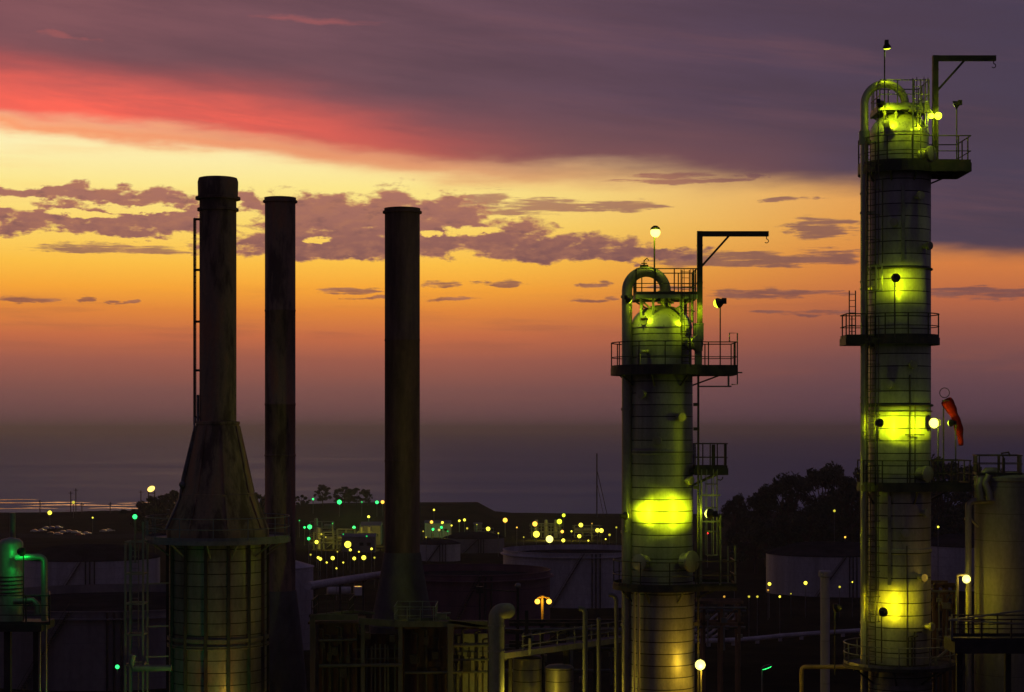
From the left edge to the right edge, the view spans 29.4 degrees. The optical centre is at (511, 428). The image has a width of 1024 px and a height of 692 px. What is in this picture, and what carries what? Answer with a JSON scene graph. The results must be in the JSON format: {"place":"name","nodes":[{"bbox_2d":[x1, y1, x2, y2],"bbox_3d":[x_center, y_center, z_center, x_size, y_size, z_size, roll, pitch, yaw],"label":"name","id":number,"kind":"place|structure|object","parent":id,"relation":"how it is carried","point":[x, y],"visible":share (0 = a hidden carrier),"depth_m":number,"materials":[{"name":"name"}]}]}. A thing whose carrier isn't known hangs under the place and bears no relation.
{"place":"outdoors","nodes":[
{"label":"outdoors","id":0,"kind":"place"},
{"bbox_2d":[0,533,144,538],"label":"parking lot","id":1,"kind":"structure","parent":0,"point":[92,536],"depth_m":935.03,"materials":[{"name":"black asphalt"}]},
{"bbox_2d":[0,499,146,508],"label":"calm water","id":2,"kind":"structure","parent":0,"point":[47,502],"depth_m":1588.65,"materials":[{"name":"beige liquid"}]},
{"bbox_2d":[308,595,506,691],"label":"heater building","id":3,"kind":"structure","parent":0,"point":[351,659],"depth_m":103.10,"materials":[{"name":"grey paint"}]},
{"bbox_2d":[23,542,859,544],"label":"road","id":4,"kind":"structure","parent":0,"point":[382,543],"depth_m":866.26,"materials":[{"name":"black asphalt"}]},
{"bbox_2d":[0,502,973,691],"bbox_3d":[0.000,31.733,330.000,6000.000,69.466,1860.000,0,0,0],"label":"ground","id":5,"kind":"structure","parent":0,"point":[787,658],"depth_m":505.93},
{"bbox_2d":[0,513,53,691],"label":"vessel","id":6,"kind":"object","parent":5,"relation":"on","point":[11,590],"visible":0.98,"depth_m":90.85,"materials":[{"name":"paint"}]},
{"bbox_2d":[17,547,25,620],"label":"floodlight","id":7,"kind":"object","parent":6,"relation":"attached to","point":[21,551],"visible":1,"depth_m":89.95,"materials":[{"name":"paint"}]},
{"bbox_2d":[38,632,40,691],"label":"standpipe","id":8,"kind":"object","parent":5,"relation":"on","point":[39,661],"visible":1,"depth_m":90.56,"materials":[{"name":"metal"}]},
{"bbox_2d":[45,625,46,691],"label":"standpipe","id":9,"kind":"object","parent":5,"relation":"on","point":[45,658],"visible":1,"depth_m":90.55,"materials":[{"name":"metal"}]},
{"bbox_2d":[0,584,165,690],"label":"storage tank","id":10,"kind":"object","parent":5,"relation":"on","point":[85,642],"visible":0.48,"depth_m":262.31,"materials":[{"name":"grey metal"}]},
{"bbox_2d":[24,544,160,587],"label":"storage tank","id":11,"kind":"object","parent":5,"relation":"on","point":[80,564],"visible":0.5,"depth_m":437.14,"materials":[{"name":"grey metal"}]},
{"bbox_2d":[115,665,118,691],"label":"yard lamp","id":12,"kind":"object","parent":5,"relation":"on","point":[116,666],"visible":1,"depth_m":200.04,"materials":[{"name":"metal"}]},
{"bbox_2d":[133,514,136,562],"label":"yard lamp","id":13,"kind":"object","parent":5,"relation":"on","point":[134,516],"visible":1,"depth_m":97.00,"materials":[{"name":"metal"}]},
{"bbox_2d":[119,502,169,533],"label":"tree","id":14,"kind":"object","parent":5,"relation":"on","point":[140,513],"visible":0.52,"depth_m":894.09,"materials":[{"name":"green plant"}]},
{"bbox_2d":[124,521,168,691],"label":"access tower","id":15,"kind":"structure","parent":5,"relation":"on","point":[130,573],"depth_m":97.67,"materials":[{"name":"grey metal"}]},
{"bbox_2d":[148,486,154,552],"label":"frame lamp","id":16,"kind":"object","parent":5,"relation":"on","point":[151,488],"visible":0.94,"depth_m":619.86,"materials":[{"name":"metal"}]},
{"bbox_2d":[131,493,177,531],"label":"tree","id":17,"kind":"object","parent":5,"relation":"on","point":[140,505],"visible":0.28,"depth_m":898.71,"materials":[{"name":"green plant"}]},
{"bbox_2d":[145,490,178,531],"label":"tree","id":18,"kind":"object","parent":5,"relation":"on","point":[164,504],"visible":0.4,"depth_m":873.49,"materials":[{"name":"green plant"}]},
{"bbox_2d":[145,176,289,691],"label":"furnace","id":19,"kind":"object","parent":5,"relation":"on","point":[217,538],"visible":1,"depth_m":98.56,"materials":[{"name":"metal"}]},
{"bbox_2d":[129,655,171,670],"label":"bent pipe","id":20,"kind":"object","parent":19,"relation":"attached to","point":[147,667],"visible":1,"depth_m":96.87,"materials":[{"name":"metal"}]},
{"bbox_2d":[255,492,264,515],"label":"tree","id":21,"kind":"object","parent":5,"relation":"on","point":[261,501],"visible":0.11,"depth_m":897.01,"materials":[{"name":"green plant"}]},
{"bbox_2d":[263,196,306,691],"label":"chimney","id":22,"kind":"object","parent":5,"relation":"on","point":[287,672],"visible":0.93,"depth_m":111.20,"materials":[{"name":"metal"}]},
{"bbox_2d":[295,495,310,507],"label":"tree","id":23,"kind":"object","parent":5,"relation":"on","point":[301,501],"visible":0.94,"depth_m":1079.51,"materials":[{"name":"green plant"}]},
{"bbox_2d":[295,560,313,649],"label":"storage tank","id":24,"kind":"object","parent":5,"relation":"on","point":[303,573],"visible":0.06,"depth_m":326.60,"materials":[{"name":"grey metal"}]},
{"bbox_2d":[309,518,334,533],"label":"process unit","id":25,"kind":"object","parent":5,"relation":"on","point":[326,526],"visible":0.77,"depth_m":948.92,"materials":[{"name":"grey paint"}]},
{"bbox_2d":[314,485,331,505],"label":"tree","id":26,"kind":"object","parent":5,"relation":"on","point":[325,491],"visible":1,"depth_m":1083.62,"materials":[{"name":"green plant"}]},
{"bbox_2d":[311,527,335,548],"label":"process unit","id":27,"kind":"object","parent":5,"relation":"on","point":[319,531],"visible":0.91,"depth_m":758.91,"materials":[{"name":"grey paint"}]},
{"bbox_2d":[304,571,380,657],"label":"conveyor pipe","id":28,"kind":"object","parent":5,"relation":"on","point":[323,583],"visible":0.71,"depth_m":315.82,"materials":[{"name":"grey metal"}]},
{"bbox_2d":[325,586,361,597],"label":"tank truck","id":29,"kind":"object","parent":5,"relation":"on","point":[345,590],"visible":0.8,"depth_m":482.30,"materials":[{"name":"white paint"}]},
{"bbox_2d":[333,486,357,506],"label":"tree","id":30,"kind":"object","parent":5,"relation":"on","point":[345,494],"visible":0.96,"depth_m":1079.08,"materials":[{"name":"green plant"}]},
{"bbox_2d":[334,528,356,548],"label":"process unit","id":31,"kind":"object","parent":5,"relation":"on","point":[339,536],"visible":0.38,"depth_m":763.22,"materials":[{"name":"grey paint"}]},
{"bbox_2d":[347,488,368,505],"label":"tree","id":32,"kind":"object","parent":5,"relation":"on","point":[362,491],"visible":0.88,"depth_m":1087.13,"materials":[{"name":"green plant"}]},
{"bbox_2d":[341,533,376,551],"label":"shed","id":33,"kind":"structure","parent":5,"relation":"on","point":[357,541],"depth_m":696.50,"materials":[{"name":"metal"}]},
{"bbox_2d":[357,526,373,532],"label":"process unit","id":34,"kind":"object","parent":5,"relation":"on","point":[369,529],"visible":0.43,"depth_m":754.16,"materials":[{"name":"grey paint"}]},
{"bbox_2d":[363,489,372,505],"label":"tree","id":35,"kind":"object","parent":5,"relation":"on","point":[367,492],"visible":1,"depth_m":1084.61,"materials":[{"name":"green plant"}]},
{"bbox_2d":[360,522,382,544],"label":"shed","id":36,"kind":"structure","parent":5,"relation":"on","point":[376,528],"depth_m":854.50,"materials":[{"name":"metal"}]},
{"bbox_2d":[369,206,431,691],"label":"chimney","id":37,"kind":"object","parent":5,"relation":"on","point":[402,577],"visible":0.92,"depth_m":107.13,"materials":[{"name":"metal"}]},
{"bbox_2d":[424,520,450,537],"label":"shed","id":38,"kind":"structure","parent":5,"relation":"on","point":[436,526],"depth_m":925.50,"materials":[{"name":"white paint"}]},
{"bbox_2d":[420,539,460,561],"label":"storage tank","id":39,"kind":"object","parent":5,"relation":"on","point":[442,550],"visible":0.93,"depth_m":633.32,"materials":[{"name":"grey metal"}]},
{"bbox_2d":[443,532,504,552],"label":"storage tank","id":40,"kind":"object","parent":5,"relation":"on","point":[478,542],"visible":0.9,"depth_m":690.77,"materials":[{"name":"grey metal"}]},
{"bbox_2d":[473,522,481,530],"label":"shed","id":41,"kind":"structure","parent":5,"relation":"on","point":[479,525],"depth_m":957.50,"materials":[{"name":"metal"}]},
{"bbox_2d":[474,528,495,533],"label":"process unit","id":42,"kind":"object","parent":5,"relation":"on","point":[493,531],"visible":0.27,"depth_m":898.17,"materials":[{"name":"grey paint"}]},
{"bbox_2d":[423,563,553,653],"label":"storage tank","id":43,"kind":"object","parent":5,"relation":"on","point":[451,588],"visible":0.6,"depth_m":317.70,"materials":[{"name":"grey metal"}]},
{"bbox_2d":[476,583,520,648],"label":"boom post","id":44,"kind":"object","parent":5,"relation":"on","point":[480,589],"visible":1,"depth_m":105.93,"materials":[{"name":"metal"}]},
{"bbox_2d":[488,603,514,691],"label":"duct","id":45,"kind":"object","parent":5,"relation":"on","point":[499,613],"visible":1,"depth_m":100.66,"materials":[{"name":"grey metal"}]},
{"bbox_2d":[505,610,530,647],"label":"pipe","id":46,"kind":"object","parent":5,"relation":"on","point":[517,631],"visible":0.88,"depth_m":104.91,"materials":[{"name":"black metal"}]},
{"bbox_2d":[513,655,541,691],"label":"vessel","id":47,"kind":"object","parent":5,"relation":"on","point":[527,673],"visible":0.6,"depth_m":103.85,"materials":[{"name":"metal"}]},
{"bbox_2d":[533,531,539,544],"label":"yard lamp","id":48,"kind":"object","parent":5,"relation":"on","point":[536,534],"visible":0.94,"depth_m":653.33,"materials":[{"name":"metal"}]},
{"bbox_2d":[535,596,551,618],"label":"twin lamp","id":49,"kind":"object","parent":5,"relation":"on","point":[548,601],"visible":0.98,"depth_m":189.90,"materials":[{"name":"metal"}]},
{"bbox_2d":[529,519,562,537],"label":"process unit","id":50,"kind":"object","parent":5,"relation":"on","point":[546,532],"visible":0.82,"depth_m":928.96,"materials":[{"name":"grey paint"}]},
{"bbox_2d":[546,536,552,544],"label":"yard lamp","id":51,"kind":"object","parent":5,"relation":"on","point":[549,539],"visible":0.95,"depth_m":623.24,"materials":[{"name":"metal"}]},
{"bbox_2d":[545,664,573,691],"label":"vessel","id":52,"kind":"object","parent":5,"relation":"on","point":[558,677],"visible":1,"depth_m":103.87,"materials":[{"name":"metal"}]},
{"bbox_2d":[500,544,621,607],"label":"storage tank","id":53,"kind":"object","parent":5,"relation":"on","point":[583,575],"visible":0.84,"depth_m":453.03,"materials":[{"name":"grey metal"}]},
{"bbox_2d":[504,620,621,691],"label":"catwalk","id":54,"kind":"object","parent":5,"relation":"on","point":[540,649],"visible":0.76,"depth_m":104.25,"materials":[{"name":"paint"}]},
{"bbox_2d":[505,619,621,691],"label":"pipe rack","id":55,"kind":"object","parent":5,"relation":"on","point":[541,623],"visible":0.59,"depth_m":109.92,"materials":[{"name":"metal"}]},
{"bbox_2d":[578,606,587,691],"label":"standpipe","id":56,"kind":"object","parent":5,"relation":"on","point":[585,646],"visible":1,"depth_m":101.89,"materials":[{"name":"grey metal"}]},
{"bbox_2d":[572,525,601,537],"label":"process unit","id":57,"kind":"object","parent":5,"relation":"on","point":[591,529],"visible":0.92,"depth_m":928.18,"materials":[{"name":"grey paint"}]},
{"bbox_2d":[596,617,600,691],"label":"standpipe","id":58,"kind":"object","parent":5,"relation":"on","point":[598,619],"visible":1,"depth_m":102.90,"materials":[{"name":"grey metal"}]},
{"bbox_2d":[596,453,607,516],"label":"radio mast","id":59,"kind":"object","parent":5,"relation":"on","point":[597,477],"visible":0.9,"depth_m":1079.65,"materials":[{"name":"metal"}]},
{"bbox_2d":[608,593,617,691],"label":"standpipe","id":60,"kind":"object","parent":5,"relation":"on","point":[614,596],"visible":1,"depth_m":102.90,"materials":[{"name":"metal"}]},
{"bbox_2d":[611,231,768,691],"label":"distillation column","id":61,"kind":"structure","parent":5,"relation":"on","point":[657,585],"depth_m":98.61,"materials":[{"name":"metal"}]},
{"bbox_2d":[619,512,628,531],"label":"floodlight","id":62,"kind":"object","parent":61,"relation":"attached to","point":[624,515],"visible":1,"depth_m":97.39,"materials":[{"name":"paint"}]},
{"bbox_2d":[624,295,631,303],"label":"floodlight","id":63,"kind":"object","parent":61,"relation":"attached to","point":[627,299],"visible":1,"depth_m":97.84,"materials":[{"name":"paint"}]},
{"bbox_2d":[650,226,659,291],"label":"post lamp","id":64,"kind":"object","parent":61,"relation":"on","point":[655,231],"visible":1,"depth_m":99.18,"materials":[{"name":"paint"}]},
{"bbox_2d":[705,508,719,582],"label":"floodlight","id":65,"kind":"object","parent":61,"relation":"attached to","point":[710,513],"visible":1,"depth_m":96.50,"materials":[{"name":"paint"}]},
{"bbox_2d":[713,298,726,367],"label":"floodlight","id":66,"kind":"object","parent":61,"relation":"attached to","point":[718,302],"visible":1,"depth_m":97.67,"materials":[{"name":"paint"}]},
{"bbox_2d":[695,658,704,691],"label":"post lamp","id":67,"kind":"object","parent":5,"relation":"on","point":[700,664],"visible":1,"depth_m":97.89,"materials":[{"name":"metal"}]},
{"bbox_2d":[705,613,733,637],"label":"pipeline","id":68,"kind":"object","parent":5,"relation":"on","point":[713,631],"visible":0.37,"depth_m":383.16,"materials":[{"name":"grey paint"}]},
{"bbox_2d":[695,599,746,691],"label":"pipe rack","id":69,"kind":"object","parent":5,"relation":"on","point":[722,623],"visible":0.94,"depth_m":124.92,"materials":[{"name":"metal"}]},
{"bbox_2d":[718,492,751,567],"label":"tree","id":70,"kind":"object","parent":5,"relation":"on","point":[738,523],"visible":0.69,"depth_m":598.78,"materials":[{"name":"green plant"}]},
{"bbox_2d":[721,514,787,574],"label":"tree","id":71,"kind":"object","parent":5,"relation":"on","point":[757,529],"visible":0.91,"depth_m":568.11,"materials":[{"name":"green plant"}]},
{"bbox_2d":[756,596,757,635],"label":"yard lamp","id":72,"kind":"object","parent":5,"relation":"on","point":[757,615],"visible":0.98,"depth_m":374.04,"materials":[{"name":"metal"}]},
{"bbox_2d":[736,483,793,566],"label":"tree","id":73,"kind":"object","parent":5,"relation":"on","point":[754,500],"visible":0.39,"depth_m":605.68,"materials":[{"name":"green plant"}]},
{"bbox_2d":[761,664,771,691],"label":"street lamp","id":74,"kind":"object","parent":5,"relation":"on","point":[767,666],"visible":1,"depth_m":149.95,"materials":[{"name":"metal"}]},
{"bbox_2d":[768,582,770,617],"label":"yard lamp","id":75,"kind":"object","parent":5,"relation":"on","point":[769,583],"visible":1,"depth_m":430.09,"materials":[{"name":"metal"}]},
{"bbox_2d":[695,628,859,645],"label":"pipeline","id":76,"kind":"object","parent":5,"relation":"on","point":[842,632],"visible":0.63,"depth_m":362.80,"materials":[{"name":"white paint"}]},
{"bbox_2d":[779,596,780,633],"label":"yard lamp","id":77,"kind":"object","parent":5,"relation":"on","point":[779,614],"visible":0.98,"depth_m":372.06,"materials":[{"name":"metal"}]},
{"bbox_2d":[757,471,819,543],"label":"tree","id":78,"kind":"object","parent":5,"relation":"on","point":[785,483],"visible":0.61,"depth_m":598.54,"materials":[{"name":"green plant"}]},
{"bbox_2d":[804,581,806,617],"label":"yard lamp","id":79,"kind":"object","parent":5,"relation":"on","point":[805,582],"visible":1,"depth_m":430.10,"materials":[{"name":"metal"}]},
{"bbox_2d":[765,541,859,597],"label":"storage tank","id":80,"kind":"object","parent":5,"relation":"on","point":[792,568],"visible":0.72,"depth_m":486.93,"materials":[{"name":"grey metal"}]},
{"bbox_2d":[786,461,854,540],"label":"tree","id":81,"kind":"object","parent":5,"relation":"on","point":[826,475],"visible":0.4,"depth_m":603.06,"materials":[{"name":"green plant"}]},
{"bbox_2d":[799,665,849,691],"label":"bent pipe","id":82,"kind":"object","parent":5,"relation":"on","point":[801,680],"visible":0.87,"depth_m":99.90,"materials":[{"name":"brown metal"}]},
{"bbox_2d":[819,570,831,691],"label":"vent stack","id":83,"kind":"object","parent":5,"relation":"on","point":[825,575],"visible":1,"depth_m":109.77,"materials":[{"name":"white paint"}]},
{"bbox_2d":[833,604,840,674],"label":"floodlight","id":84,"kind":"object","parent":5,"relation":"on","point":[836,607],"visible":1,"depth_m":92.88,"materials":[{"name":"paint"}]},
{"bbox_2d":[815,473,859,542],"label":"tree","id":85,"kind":"object","parent":5,"relation":"on","point":[846,500],"visible":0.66,"depth_m":587.86,"materials":[{"name":"green plant"}]},
{"bbox_2d":[828,467,859,539],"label":"tree","id":86,"kind":"object","parent":5,"relation":"on","point":[854,476],"visible":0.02,"depth_m":639.56,"materials":[{"name":"green plant"}]},
{"bbox_2d":[852,581,852,616],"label":"yard lamp","id":87,"kind":"object","parent":5,"relation":"on","point":[852,598],"visible":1,"depth_m":430.00,"materials":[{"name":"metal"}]},
{"bbox_2d":[840,55,995,691],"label":"distillation column","id":88,"kind":"structure","parent":5,"relation":"on","point":[895,397],"depth_m":93.64,"materials":[{"name":"metal"}]},
{"bbox_2d":[875,419,883,484],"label":"floodlight","id":89,"kind":"object","parent":88,"relation":"attached to","point":[879,422],"visible":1,"depth_m":92.00,"materials":[{"name":"paint"}]},
{"bbox_2d":[876,99,884,166],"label":"floodlight","id":90,"kind":"object","parent":88,"relation":"attached to","point":[880,103],"visible":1,"depth_m":92.77,"materials":[{"name":"paint"}]},
{"bbox_2d":[878,607,887,662],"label":"floodlight","id":91,"kind":"object","parent":88,"relation":"attached to","point":[883,612],"visible":1,"depth_m":91.71,"materials":[{"name":"paint"}]},
{"bbox_2d":[883,40,890,133],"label":"floodlight","id":92,"kind":"object","parent":88,"relation":"attached to","point":[887,46],"visible":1,"depth_m":93.57,"materials":[{"name":"paint"}]},
{"bbox_2d":[891,273,899,337],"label":"floodlight","id":93,"kind":"object","parent":88,"relation":"attached to","point":[895,277],"visible":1,"depth_m":91.88,"materials":[{"name":"paint"}]},
{"bbox_2d":[928,112,933,145],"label":"post lamp","id":94,"kind":"object","parent":88,"relation":"attached to","point":[931,115],"visible":1,"depth_m":93.17,"materials":[{"name":"paint"}]},
{"bbox_2d":[929,417,939,484],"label":"floodlight","id":95,"kind":"object","parent":88,"relation":"attached to","point":[934,422],"visible":1,"depth_m":93.50,"materials":[{"name":"paint"}]},
{"bbox_2d":[934,111,941,145],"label":"post lamp","id":96,"kind":"object","parent":88,"relation":"attached to","point":[938,115],"visible":1,"depth_m":93.17,"materials":[{"name":"paint"}]},
{"bbox_2d":[939,388,962,481],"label":"windsock","id":97,"kind":"object","parent":88,"relation":"on","point":[949,406],"visible":0.93,"depth_m":94.37,"materials":[{"name":"fabric"}]},
{"bbox_2d":[948,419,956,483],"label":"floodlight","id":98,"kind":"object","parent":88,"relation":"attached to","point":[951,423],"visible":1,"depth_m":92.97,"materials":[{"name":"paint"}]},
{"bbox_2d":[952,100,961,158],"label":"floodlight","id":99,"kind":"object","parent":88,"relation":"attached to","point":[957,103],"visible":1,"depth_m":93.50,"materials":[{"name":"paint"}]},
{"bbox_2d":[931,580,955,691],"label":"pipe rack","id":100,"kind":"object","parent":5,"relation":"on","point":[942,603],"visible":0.62,"depth_m":96.92,"materials":[{"name":"metal"}]},
{"bbox_2d":[931,533,973,590],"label":"storage tank","id":101,"kind":"object","parent":5,"relation":"on","point":[948,557],"visible":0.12,"depth_m":508.47,"materials":[{"name":"grey metal"}]},
{"bbox_2d":[931,454,973,537],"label":"tree","id":102,"kind":"object","parent":5,"relation":"on","point":[959,496],"visible":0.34,"depth_m":595.78,"materials":[{"name":"green plant"}]},
{"bbox_2d":[933,464,981,528],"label":"tree","id":103,"kind":"object","parent":5,"relation":"on","point":[972,480],"visible":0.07,"depth_m":618.18,"materials":[{"name":"green plant"}]},
{"bbox_2d":[956,573,970,632],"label":"street lamp","id":104,"kind":"object","parent":5,"relation":"on","point":[966,578],"visible":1,"depth_m":92.75,"materials":[{"name":"metal"}]},
{"bbox_2d":[944,610,1023,691],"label":"service platform","id":105,"kind":"structure","parent":5,"relation":"on","point":[959,645],"depth_m":85.29,"materials":[{"name":"paint"}]},
{"bbox_2d":[964,451,1023,691],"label":"vessel","id":106,"kind":"object","parent":5,"relation":"on","point":[997,500],"visible":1,"depth_m":93.63,"materials":[{"name":"paint"}]},
{"bbox_2d":[0,432,1023,513],"bbox_3d":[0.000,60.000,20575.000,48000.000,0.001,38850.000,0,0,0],"label":"sea","id":107,"kind":"structure","parent":0,"point":[532,472],"depth_m":3381.92,"materials":[{"name":"grey liquid"}]},
{"bbox_2d":[0,0,1023,431],"label":"sky","id":108,"kind":"structure","parent":0,"point":[539,146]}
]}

